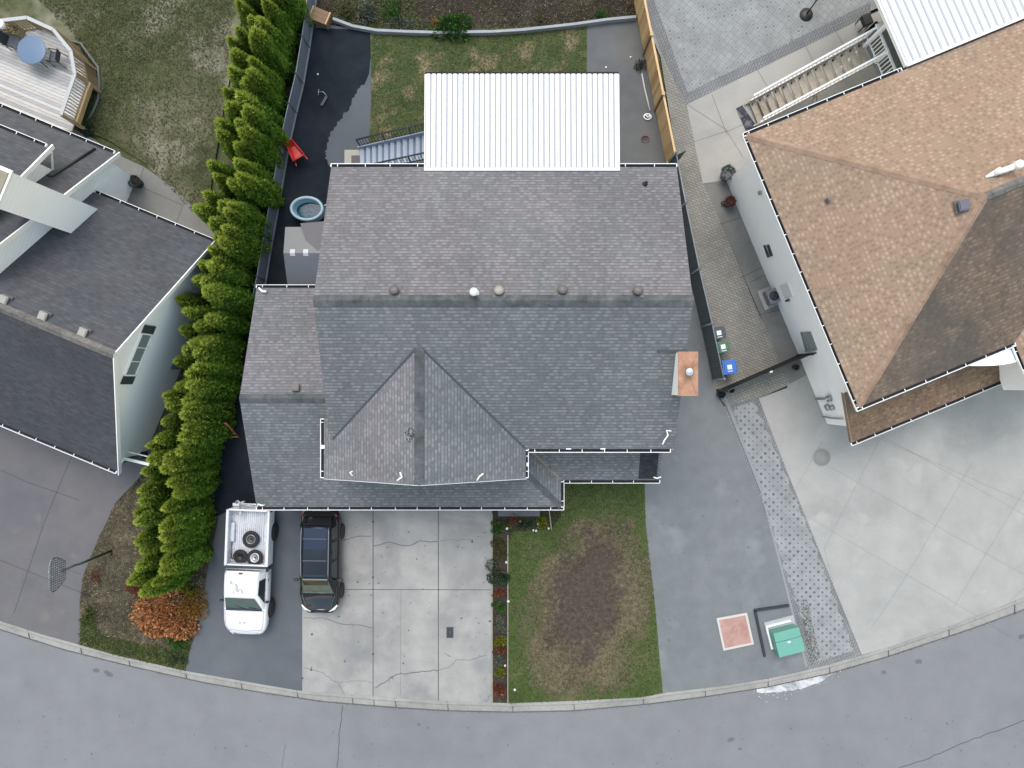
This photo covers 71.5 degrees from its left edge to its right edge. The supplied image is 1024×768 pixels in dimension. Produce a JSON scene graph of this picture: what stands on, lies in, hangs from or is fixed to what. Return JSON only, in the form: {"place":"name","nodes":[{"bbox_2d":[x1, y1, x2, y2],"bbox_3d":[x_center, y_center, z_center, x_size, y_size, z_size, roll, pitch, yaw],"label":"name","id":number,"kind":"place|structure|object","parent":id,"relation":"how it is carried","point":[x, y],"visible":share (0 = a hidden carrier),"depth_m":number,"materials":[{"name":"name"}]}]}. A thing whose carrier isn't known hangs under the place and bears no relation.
{"place":"outdoors","nodes":[
{"label":"outdoors","id":0,"kind":"place"},
{"bbox_2d":[0,426,153,644],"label":"neighbour driveway","id":1,"kind":"structure","parent":0,"point":[55,503],"depth_m":33.00,"materials":[{"name":"concrete"}]},
{"bbox_2d":[0,103,216,474],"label":"detached house","id":2,"kind":"structure","parent":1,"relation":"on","point":[97,273],"depth_m":28.64,"materials":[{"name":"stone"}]},
{"bbox_2d":[124,333,152,375],"bbox_3d":[-15.127,-1.184,28.820,0.769,0.880,1.742,0,90,0],"label":"window","id":3,"kind":"structure","parent":2,"relation":"in","point":[135,362],"depth_m":28.84,"materials":[{"name":"white paint"}]},
{"bbox_2d":[0,0,243,209],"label":"neighbour lawn","id":4,"kind":"structure","parent":0,"point":[38,10],"depth_m":33.00,"materials":[{"name":"green plant"}]},
{"bbox_2d":[0,16,100,130],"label":"timber deck","id":5,"kind":"structure","parent":4,"relation":"on","point":[58,95],"depth_m":32.05,"materials":[{"name":"brown wood"}]},
{"bbox_2d":[17,36,49,67],"bbox_3d":[-21.172,-14.716,31.686,1.270,0.731,1.270,0,90,0],"label":"round table","id":6,"kind":"object","parent":5,"relation":"on","point":[31,50],"visible":0.99,"depth_m":31.32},
{"bbox_2d":[86,134,212,237],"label":"neighbour patio","id":7,"kind":"structure","parent":0,"point":[155,194],"depth_m":33.00,"materials":[{"name":"grey concrete"}]},
{"bbox_2d":[213,28,370,516],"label":"wet asphalt","id":8,"kind":"structure","parent":0,"point":[339,61],"depth_m":32.99,"materials":[{"name":"black asphalt"}]},
{"bbox_2d":[251,0,316,304],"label":"panel fence","id":9,"kind":"object","parent":8,"relation":"on","point":[293,103],"visible":0.73,"depth_m":32.42,"materials":[{"name":"grey wood"}]},
{"bbox_2d":[284,221,323,284],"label":"garden shed","id":10,"kind":"structure","parent":8,"relation":"on","point":[302,244],"depth_m":30.82,"materials":[{"name":"grey metal"}]},
{"bbox_2d":[290,196,325,222],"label":"plunge pool","id":11,"kind":"structure","parent":8,"relation":"on","point":[307,209],"depth_m":32.68,"materials":[{"name":"plastic"}]},
{"bbox_2d":[185,24,423,690],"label":"asphalt driveway","id":12,"kind":"structure","parent":0,"point":[271,655],"depth_m":33.00,"materials":[{"name":"grey asphalt"}]},
{"bbox_2d":[219,500,278,634],"bbox_3d":[-11.927,8.271,32.133,2.200,1.855,6.204,2,90,0],"label":"pickup truck","id":13,"kind":"object","parent":12,"relation":"on","point":[249,605],"visible":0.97,"depth_m":31.91,"materials":[{"name":"white metal"}]},
{"bbox_2d":[239,72,697,515],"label":"detached house","id":14,"kind":"structure","parent":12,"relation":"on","point":[491,309],"depth_m":26.93,"materials":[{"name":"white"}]},
{"bbox_2d":[301,510,491,702],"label":"concrete driveway","id":15,"kind":"structure","parent":0,"point":[437,665],"depth_m":33.00,"materials":[{"name":"grey concrete"}]},
{"bbox_2d":[293,510,344,612],"bbox_3d":[-8.694,8.083,32.116,2.200,1.768,4.692,1,90,0],"label":"suv car","id":16,"kind":"object","parent":15,"relation":"on","point":[322,535],"visible":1,"depth_m":31.65,"materials":[{"name":"black metal"}]},
{"bbox_2d":[64,5,878,622],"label":"ground","id":17,"kind":"structure","parent":0,"point":[220,157],"depth_m":33.14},
{"bbox_2d":[80,0,305,670],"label":"hedge bed","id":18,"kind":"object","parent":17,"relation":"on","point":[124,546],"visible":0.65,"depth_m":33.00,"materials":[{"name":"brown soil"}]},
{"bbox_2d":[48,550,111,592],"bbox_3d":[-19.020,7.920,31.099,0.937,3.802,1.127,39,90,0],"label":"basketball hoop","id":19,"kind":"object","parent":18,"relation":"on","point":[69,567],"visible":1,"depth_m":29.87,"materials":[{"name":"metal"}]},
{"bbox_2d":[77,615,189,670],"bbox_3d":[-17.578,12.011,32.898,5.496,0.163,1.660,14,90,0],"label":"ground cover","id":20,"kind":"object","parent":18,"relation":"on","point":[142,657],"visible":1,"depth_m":32.95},
{"bbox_2d":[126,567,159,586],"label":"cedar tree","id":21,"kind":"object","parent":18,"relation":"on","point":[137,579],"visible":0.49,"depth_m":29.86,"materials":[{"name":"green plant"}]},
{"bbox_2d":[80,474,206,669],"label":"leaf litter","id":22,"kind":"object","parent":18,"relation":"on","point":[119,534],"visible":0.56,"depth_m":32.96,"materials":[{"name":"brown plant"}]},
{"bbox_2d":[132,526,160,546],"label":"cedar tree","id":23,"kind":"object","parent":18,"relation":"on","point":[147,535],"visible":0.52,"depth_m":29.99,"materials":[{"name":"green plant"}]},
{"bbox_2d":[134,552,164,573],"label":"cedar tree","id":24,"kind":"object","parent":18,"relation":"on","point":[148,563],"visible":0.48,"depth_m":30.02,"materials":[{"name":"green plant"}]},
{"bbox_2d":[132,505,169,527],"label":"cedar tree","id":25,"kind":"object","parent":18,"relation":"on","point":[151,516],"visible":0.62,"depth_m":29.91,"materials":[{"name":"green plant"}]},
{"bbox_2d":[136,474,172,495],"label":"cedar tree","id":26,"kind":"object","parent":18,"relation":"on","point":[151,485],"visible":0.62,"depth_m":30.11,"materials":[{"name":"green plant"}]},
{"bbox_2d":[137,487,174,507],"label":"cedar tree","id":27,"kind":"object","parent":18,"relation":"on","point":[160,498],"visible":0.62,"depth_m":30.14,"materials":[{"name":"green plant"}]},
{"bbox_2d":[128,590,200,640],"bbox_3d":[-15.991,10.661,32.526,3.261,1.043,2.395,0,90,0],"label":"shrub","id":28,"kind":"object","parent":18,"relation":"on","point":[159,609],"visible":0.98,"depth_m":32.57,"materials":[{"name":"orange plant"}]},
{"bbox_2d":[153,426,181,446],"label":"cedar tree","id":29,"kind":"object","parent":18,"relation":"on","point":[168,437],"visible":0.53,"depth_m":29.78,"materials":[{"name":"green plant"}]},
{"bbox_2d":[138,570,196,598],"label":"cedar tree","id":30,"kind":"object","parent":18,"relation":"on","point":[147,590],"visible":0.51,"depth_m":30.10,"materials":[{"name":"green plant"}]},
{"bbox_2d":[157,543,213,576],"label":"cedar tree","id":31,"kind":"object","parent":18,"relation":"on","point":[201,556],"visible":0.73,"depth_m":30.54,"materials":[{"name":"green plant"}]},
{"bbox_2d":[159,493,212,513],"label":"cedar tree","id":32,"kind":"object","parent":18,"relation":"on","point":[172,504],"visible":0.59,"depth_m":30.12,"materials":[{"name":"green plant"}]},
{"bbox_2d":[157,516,216,543],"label":"cedar tree","id":33,"kind":"object","parent":18,"relation":"on","point":[169,537],"visible":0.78,"depth_m":30.46,"materials":[{"name":"green plant"}]},
{"bbox_2d":[160,527,213,552],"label":"cedar tree","id":34,"kind":"object","parent":18,"relation":"on","point":[179,546],"visible":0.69,"depth_m":30.41,"materials":[{"name":"green plant"}]},
{"bbox_2d":[158,498,216,533],"bbox_3d":[-14.085,5.758,30.729,1.349,4.584,1.392,-36,91,0],"label":"cedar tree","id":35,"kind":"object","parent":18,"relation":"on","point":[190,517],"visible":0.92,"depth_m":30.29,"materials":[{"name":"green plant"}]},
{"bbox_2d":[159,452,221,474],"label":"cedar tree","id":36,"kind":"object","parent":18,"relation":"on","point":[179,466],"visible":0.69,"depth_m":29.98,"materials":[{"name":"green plant"}]},
{"bbox_2d":[174,292,210,307],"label":"cedar tree","id":37,"kind":"object","parent":18,"relation":"on","point":[187,299],"visible":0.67,"depth_m":30.27,"materials":[{"name":"green plant"}]},
{"bbox_2d":[177,588,208,629],"bbox_3d":[-14.734,10.406,32.685,1.510,0.677,1.977,0,90,0],"label":"shrub","id":38,"kind":"object","parent":18,"relation":"on","point":[193,606],"visible":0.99,"depth_m":32.70,"materials":[{"name":"orange plant"}]},
{"bbox_2d":[166,463,221,488],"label":"cedar tree","id":39,"kind":"object","parent":18,"relation":"on","point":[183,479],"visible":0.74,"depth_m":30.18,"materials":[{"name":"green plant"}]},
{"bbox_2d":[171,475,221,500],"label":"cedar tree","id":40,"kind":"object","parent":18,"relation":"on","point":[197,491],"visible":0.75,"depth_m":30.68,"materials":[{"name":"green plant"}]},
{"bbox_2d":[180,304,217,321],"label":"cedar tree","id":41,"kind":"object","parent":18,"relation":"on","point":[194,313],"visible":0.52,"depth_m":29.89,"materials":[{"name":"green plant"}]},
{"bbox_2d":[174,441,224,459],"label":"cedar tree","id":42,"kind":"object","parent":18,"relation":"on","point":[183,450],"visible":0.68,"depth_m":30.20,"materials":[{"name":"green plant"}]},
{"bbox_2d":[175,426,233,447],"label":"cedar tree","id":43,"kind":"object","parent":18,"relation":"on","point":[190,438],"visible":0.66,"depth_m":30.09,"materials":[{"name":"green plant"}]},
{"bbox_2d":[192,202,220,226],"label":"cedar tree","id":44,"kind":"object","parent":18,"relation":"on","point":[203,212],"visible":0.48,"depth_m":29.82,"materials":[{"name":"green plant"}]},
{"bbox_2d":[178,406,236,424],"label":"cedar tree","id":45,"kind":"object","parent":18,"relation":"on","point":[194,417],"visible":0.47,"depth_m":30.19,"materials":[{"name":"green plant"}]},
{"bbox_2d":[181,397,235,414],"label":"cedar tree","id":46,"kind":"object","parent":18,"relation":"on","point":[200,404],"visible":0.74,"depth_m":30.07,"materials":[{"name":"green plant"}]},
{"bbox_2d":[180,416,236,436],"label":"cedar tree","id":47,"kind":"object","parent":18,"relation":"on","point":[211,426],"visible":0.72,"depth_m":30.23,"materials":[{"name":"green plant"}]},
{"bbox_2d":[185,375,240,400],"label":"cedar tree","id":48,"kind":"object","parent":18,"relation":"on","point":[212,388],"visible":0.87,"depth_m":30.26,"materials":[{"name":"green plant"}]},
{"bbox_2d":[192,345,242,363],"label":"cedar tree","id":49,"kind":"object","parent":18,"relation":"on","point":[198,352],"visible":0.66,"depth_m":30.00,"materials":[{"name":"green plant"}]},
{"bbox_2d":[192,356,243,381],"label":"cedar tree","id":50,"kind":"object","parent":18,"relation":"on","point":[228,369],"visible":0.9,"depth_m":30.67,"materials":[{"name":"green plant"}]},
{"bbox_2d":[199,332,247,356],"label":"cedar tree","id":51,"kind":"object","parent":18,"relation":"on","point":[225,342],"visible":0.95,"depth_m":30.74,"materials":[{"name":"green plant"}]},
{"bbox_2d":[204,310,250,334],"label":"cedar tree","id":52,"kind":"object","parent":18,"relation":"on","point":[227,322],"visible":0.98,"depth_m":30.46,"materials":[{"name":"green plant"}]},
{"bbox_2d":[201,281,254,319],"bbox_3d":[-12.285,-3.745,30.705,1.675,4.657,1.572,38,89,1],"label":"cedar tree","id":53,"kind":"object","parent":18,"relation":"on","point":[221,296],"visible":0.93,"depth_m":30.25,"materials":[{"name":"green plant"}]},
{"bbox_2d":[205,260,254,290],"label":"cedar tree","id":54,"kind":"object","parent":18,"relation":"on","point":[222,273],"visible":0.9,"depth_m":30.46,"materials":[{"name":"green plant"}]},
{"bbox_2d":[229,46,248,69],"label":"cedar tree","id":55,"kind":"object","parent":18,"relation":"on","point":[238,57],"visible":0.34,"depth_m":29.48,"materials":[{"name":"green plant"}]},
{"bbox_2d":[215,234,265,268],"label":"cedar tree","id":56,"kind":"object","parent":18,"relation":"on","point":[241,252],"visible":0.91,"depth_m":30.29,"materials":[{"name":"green plant"}]},
{"bbox_2d":[219,222,270,254],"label":"cedar tree","id":57,"kind":"object","parent":18,"relation":"on","point":[237,232],"visible":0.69,"depth_m":30.12,"materials":[{"name":"green plant"}]},
{"bbox_2d":[226,176,267,212],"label":"cedar tree","id":58,"kind":"object","parent":18,"relation":"on","point":[235,188],"visible":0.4,"depth_m":30.25,"materials":[{"name":"green plant"}]},
{"bbox_2d":[235,0,258,31],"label":"cedar tree","id":59,"kind":"object","parent":18,"relation":"on","point":[244,9],"visible":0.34,"depth_m":30.13,"materials":[{"name":"green plant"}]},
{"bbox_2d":[222,207,272,239],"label":"cedar tree","id":60,"kind":"object","parent":18,"relation":"on","point":[231,216],"visible":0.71,"depth_m":29.90,"materials":[{"name":"green plant"}]},
{"bbox_2d":[226,200,271,229],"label":"cedar tree","id":61,"kind":"object","parent":18,"relation":"on","point":[247,208],"visible":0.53,"depth_m":30.55,"materials":[{"name":"green plant"}]},
{"bbox_2d":[232,156,281,191],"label":"cedar tree","id":62,"kind":"object","parent":18,"relation":"on","point":[248,167],"visible":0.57,"depth_m":29.90,"materials":[{"name":"green plant"}]},
{"bbox_2d":[233,89,284,127],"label":"cedar tree","id":63,"kind":"object","parent":18,"relation":"on","point":[243,97],"visible":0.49,"depth_m":29.72,"materials":[{"name":"green plant"}]},
{"bbox_2d":[234,170,284,209],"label":"cedar tree","id":64,"kind":"object","parent":18,"relation":"on","point":[263,193],"visible":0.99,"depth_m":30.42,"materials":[{"name":"green plant"}]},
{"bbox_2d":[235,124,284,172],"bbox_3d":[-10.961,-10.175,30.723,1.486,4.600,1.412,-11,89,-1],"label":"cedar tree","id":65,"kind":"object","parent":18,"relation":"on","point":[257,143],"visible":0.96,"depth_m":30.25,"materials":[{"name":"green plant"}]},
{"bbox_2d":[239,76,284,116],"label":"cedar tree","id":66,"kind":"object","parent":18,"relation":"on","point":[245,84],"visible":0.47,"depth_m":29.85,"materials":[{"name":"green plant"}]},
{"bbox_2d":[240,103,289,147],"bbox_3d":[-10.681,-11.100,30.710,1.481,4.630,1.407,-5,89,-1],"label":"cedar tree","id":67,"kind":"object","parent":18,"relation":"on","point":[260,119],"visible":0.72,"depth_m":29.97,"materials":[{"name":"green plant"}]},
{"bbox_2d":[245,65,287,112],"bbox_3d":[-10.769,-12.733,30.904,1.266,4.241,1.267,-28,91,-1],"label":"cedar tree","id":68,"kind":"object","parent":18,"relation":"on","point":[261,80],"visible":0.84,"depth_m":30.42,"materials":[{"name":"green plant"}]},
{"bbox_2d":[246,55,287,101],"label":"cedar tree","id":69,"kind":"object","parent":18,"relation":"on","point":[251,60],"visible":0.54,"depth_m":30.51,"materials":[{"name":"green plant"}]},
{"bbox_2d":[247,34,290,84],"bbox_3d":[-10.693,-14.235,31.028,1.363,4.000,1.280,16,90,0],"label":"cedar tree","id":70,"kind":"object","parent":18,"relation":"on","point":[257,49],"visible":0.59,"depth_m":30.40,"materials":[{"name":"green plant"}]},
{"bbox_2d":[249,23,295,78],"bbox_3d":[-10.503,-14.405,30.893,1.357,4.271,1.291,-26,90,0],"label":"cedar tree","id":71,"kind":"object","parent":18,"relation":"on","point":[263,36],"visible":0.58,"depth_m":30.41,"materials":[{"name":"green plant"}]},
{"bbox_2d":[253,15,296,65],"bbox_3d":[-10.336,-14.975,31.045,1.293,3.949,1.360,-23,90,0],"label":"cedar tree","id":72,"kind":"object","parent":18,"relation":"on","point":[262,22],"visible":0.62,"depth_m":30.55,"materials":[{"name":"green plant"}]},
{"bbox_2d":[260,0,300,50],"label":"cedar tree","id":73,"kind":"object","parent":18,"relation":"on","point":[276,16],"visible":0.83,"depth_m":30.52,"materials":[{"name":"green plant"}]},
{"bbox_2d":[284,0,312,27],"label":"cedar tree","id":74,"kind":"object","parent":18,"relation":"on","point":[298,7],"visible":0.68,"depth_m":31.31,"materials":[{"name":"green plant"}]},
{"bbox_2d":[317,0,637,30],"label":"back garden bed","id":75,"kind":"object","parent":17,"relation":"on","point":[469,8],"visible":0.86,"depth_m":33.00,"materials":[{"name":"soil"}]},
{"bbox_2d":[310,5,332,29],"bbox_3d":[-8.789,-16.850,32.725,0.880,0.550,0.590,22,90,0],"label":"timber step","id":76,"kind":"object","parent":75,"relation":"on","point":[321,18],"visible":0.96,"depth_m":32.50,"materials":[{"name":"brown wood"}]},
{"bbox_2d":[332,0,432,29],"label":"ground cover","id":77,"kind":"object","parent":75,"relation":"on","point":[403,17],"visible":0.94,"depth_m":32.95,"materials":[{"name":"green plant"}]},
{"bbox_2d":[430,12,473,43],"bbox_3d":[-2.786,-16.437,32.724,2.136,0.626,1.400,0,90,0],"label":"shrub","id":78,"kind":"object","parent":75,"relation":"on","point":[453,25],"visible":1,"depth_m":32.70,"materials":[{"name":"green plant"}]},
{"bbox_2d":[332,15,635,35],"bbox_3d":[-1.275,-16.554,32.860,13.992,0.280,0.850,0,90,0],"label":"garden edging","id":79,"kind":"object","parent":75,"relation":"on","point":[492,32],"visible":1,"depth_m":32.73,"materials":[{"name":"grey concrete"}]},
{"bbox_2d":[0,597,1023,712],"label":"kerb","id":80,"kind":"structure","parent":17,"relation":"on","point":[1002,611],"depth_m":33.04,"materials":[{"name":"grey concrete"}]},
{"bbox_2d":[492,510,560,702],"bbox_3d":[0.677,10.151,32.994,3.201,0.001,9.324,0,90,0],"label":"side bed","id":81,"kind":"object","parent":17,"relation":"on","point":[502,564],"visible":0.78,"depth_m":32.99,"materials":[{"name":"soil"}]},
{"bbox_2d":[485,559,510,584],"bbox_3d":[-0.661,8.693,32.803,1.262,0.442,1.226,0,90,0],"label":"bed plant","id":82,"kind":"object","parent":81,"relation":"on","point":[501,578],"visible":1,"depth_m":32.82,"materials":[{"name":"green plant"}]},
{"bbox_2d":[491,510,551,702],"bbox_3d":[0.449,10.300,32.970,2.805,0.120,8.983,0,90,0],"label":"bed edging","id":83,"kind":"object","parent":81,"relation":"on","point":[492,614],"visible":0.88,"depth_m":32.97,"materials":[{"name":"grey concrete"}]},
{"bbox_2d":[659,47,787,405],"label":"side walk","id":84,"kind":"structure","parent":17,"relation":"on","point":[734,312],"depth_m":32.99,"materials":[{"name":"grey concrete"}]},
{"bbox_2d":[716,352,816,391],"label":"side gate","id":85,"kind":"structure","parent":84,"relation":"on","point":[771,369],"depth_m":32.00,"materials":[{"name":"black metal"}]},
{"bbox_2d":[704,180,806,383],"bbox_3d":[11.654,-4.937,32.990,2.134,0.004,10.124,-20,90,0],"label":"house apron","id":86,"kind":"object","parent":17,"relation":"on","point":[740,242],"visible":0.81,"depth_m":32.99,"materials":[{"name":"grey concrete"}]},
{"bbox_2d":[757,286,780,309],"bbox_3d":[11.924,-4.007,32.715,0.840,0.570,0.960,-22,90,0],"label":"air conditioner","id":87,"kind":"object","parent":86,"relation":"on","point":[769,297],"visible":0.98,"depth_m":32.67,"materials":[{"name":"metal"}]},
{"bbox_2d":[723,397,861,669],"bbox_3d":[13.020,6.811,32.992,2.604,0.001,12.956,-18,90,0],"label":"strip border","id":88,"kind":"object","parent":17,"relation":"on","point":[856,652],"visible":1,"depth_m":32.99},
{"bbox_2d":[734,402,853,660],"bbox_3d":[12.902,6.806,32.988,1.859,0.001,12.493,-20,90,0],"label":"lattice strip","id":89,"kind":"object","parent":88,"relation":"on","point":[808,580],"visible":1,"depth_m":32.99,"materials":[{"name":"grey concrete"}]},
{"bbox_2d":[727,0,1023,445],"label":"detached house","id":90,"kind":"structure","parent":17,"relation":"on","point":[882,214],"depth_m":27.45,"materials":[{"name":"beige"}]},
{"bbox_2d":[759,375,1023,654],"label":"neighbour concrete","id":91,"kind":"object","parent":17,"relation":"on","point":[917,527],"visible":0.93,"depth_m":32.99,"materials":[{"name":"grey concrete"}]},
{"bbox_2d":[369,26,586,142],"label":"back lawn","id":92,"kind":"structure","parent":0,"point":[398,92],"depth_m":32.99,"materials":[{"name":"green plant"}]},
{"bbox_2d":[0,609,1023,767],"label":"road","id":93,"kind":"structure","parent":0,"point":[964,681],"depth_m":33.10,"materials":[{"name":"grey asphalt"}]},
{"bbox_2d":[7,491,1021,766],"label":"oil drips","id":94,"kind":"object","parent":93,"relation":"on","point":[479,655],"visible":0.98,"depth_m":32.99,"materials":[{"name":"black liquid"}]},
{"bbox_2d":[754,671,843,701],"bbox_3d":[13.342,14.154,33.095,4.241,0.010,0.784,-12,90,0],"label":"salt spill","id":95,"kind":"object","parent":93,"relation":"on","point":[800,685],"visible":1,"depth_m":33.09,"materials":[{"name":"white"}]},
{"bbox_2d":[508,480,662,703],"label":"front lawn","id":96,"kind":"structure","parent":0,"point":[597,655],"depth_m":33.00,"materials":[{"name":"green plant"}]},
{"bbox_2d":[587,19,665,162],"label":"back asphalt","id":97,"kind":"structure","parent":0,"point":[613,47],"depth_m":33.00,"materials":[{"name":"grey asphalt"}]},
{"bbox_2d":[634,0,675,162],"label":"board fence","id":98,"kind":"object","parent":97,"relation":"on","point":[657,89],"visible":1,"depth_m":31.98,"materials":[{"name":"brown wood"}]},
{"bbox_2d":[645,286,807,692],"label":"side driveway","id":99,"kind":"structure","parent":0,"point":[705,471],"depth_m":33.00,"materials":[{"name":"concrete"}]},
{"bbox_2d":[716,612,753,650],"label":"utility slab","id":100,"kind":"structure","parent":99,"relation":"on","point":[735,631],"depth_m":32.94,"materials":[{"name":"pink concrete"}]},
{"bbox_2d":[668,151,806,666],"bbox_3d":[10.195,1.516,32.065,0.885,1.970,24.218,-16,90,0],"label":"kerb","id":101,"kind":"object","parent":99,"relation":"on","point":[706,323],"visible":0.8,"depth_m":32.05,"materials":[{"name":"grey concrete"}]},
{"bbox_2d":[764,615,804,657],"bbox_3d":[12.529,11.588,32.635,1.400,0.730,1.460,-14,90,0],"label":"utility box","id":102,"kind":"object","parent":99,"relation":"on","point":[784,637],"visible":1,"depth_m":32.32,"materials":[{"name":"teal metal"}]},
{"bbox_2d":[651,0,876,91],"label":"paver patio","id":103,"kind":"structure","parent":0,"point":[710,40],"depth_m":33.00,"materials":[{"name":"grey concrete"}]},
{"bbox_2d":[646,0,869,103],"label":"patio border","id":104,"kind":"object","parent":103,"relation":"on","point":[811,37],"visible":0.88,"depth_m":32.99,"materials":[{"name":"grey concrete"}]},
{"bbox_2d":[687,11,882,183],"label":"concrete path","id":105,"kind":"structure","parent":0,"point":[718,128],"depth_m":32.99,"materials":[{"name":"grey concrete"}]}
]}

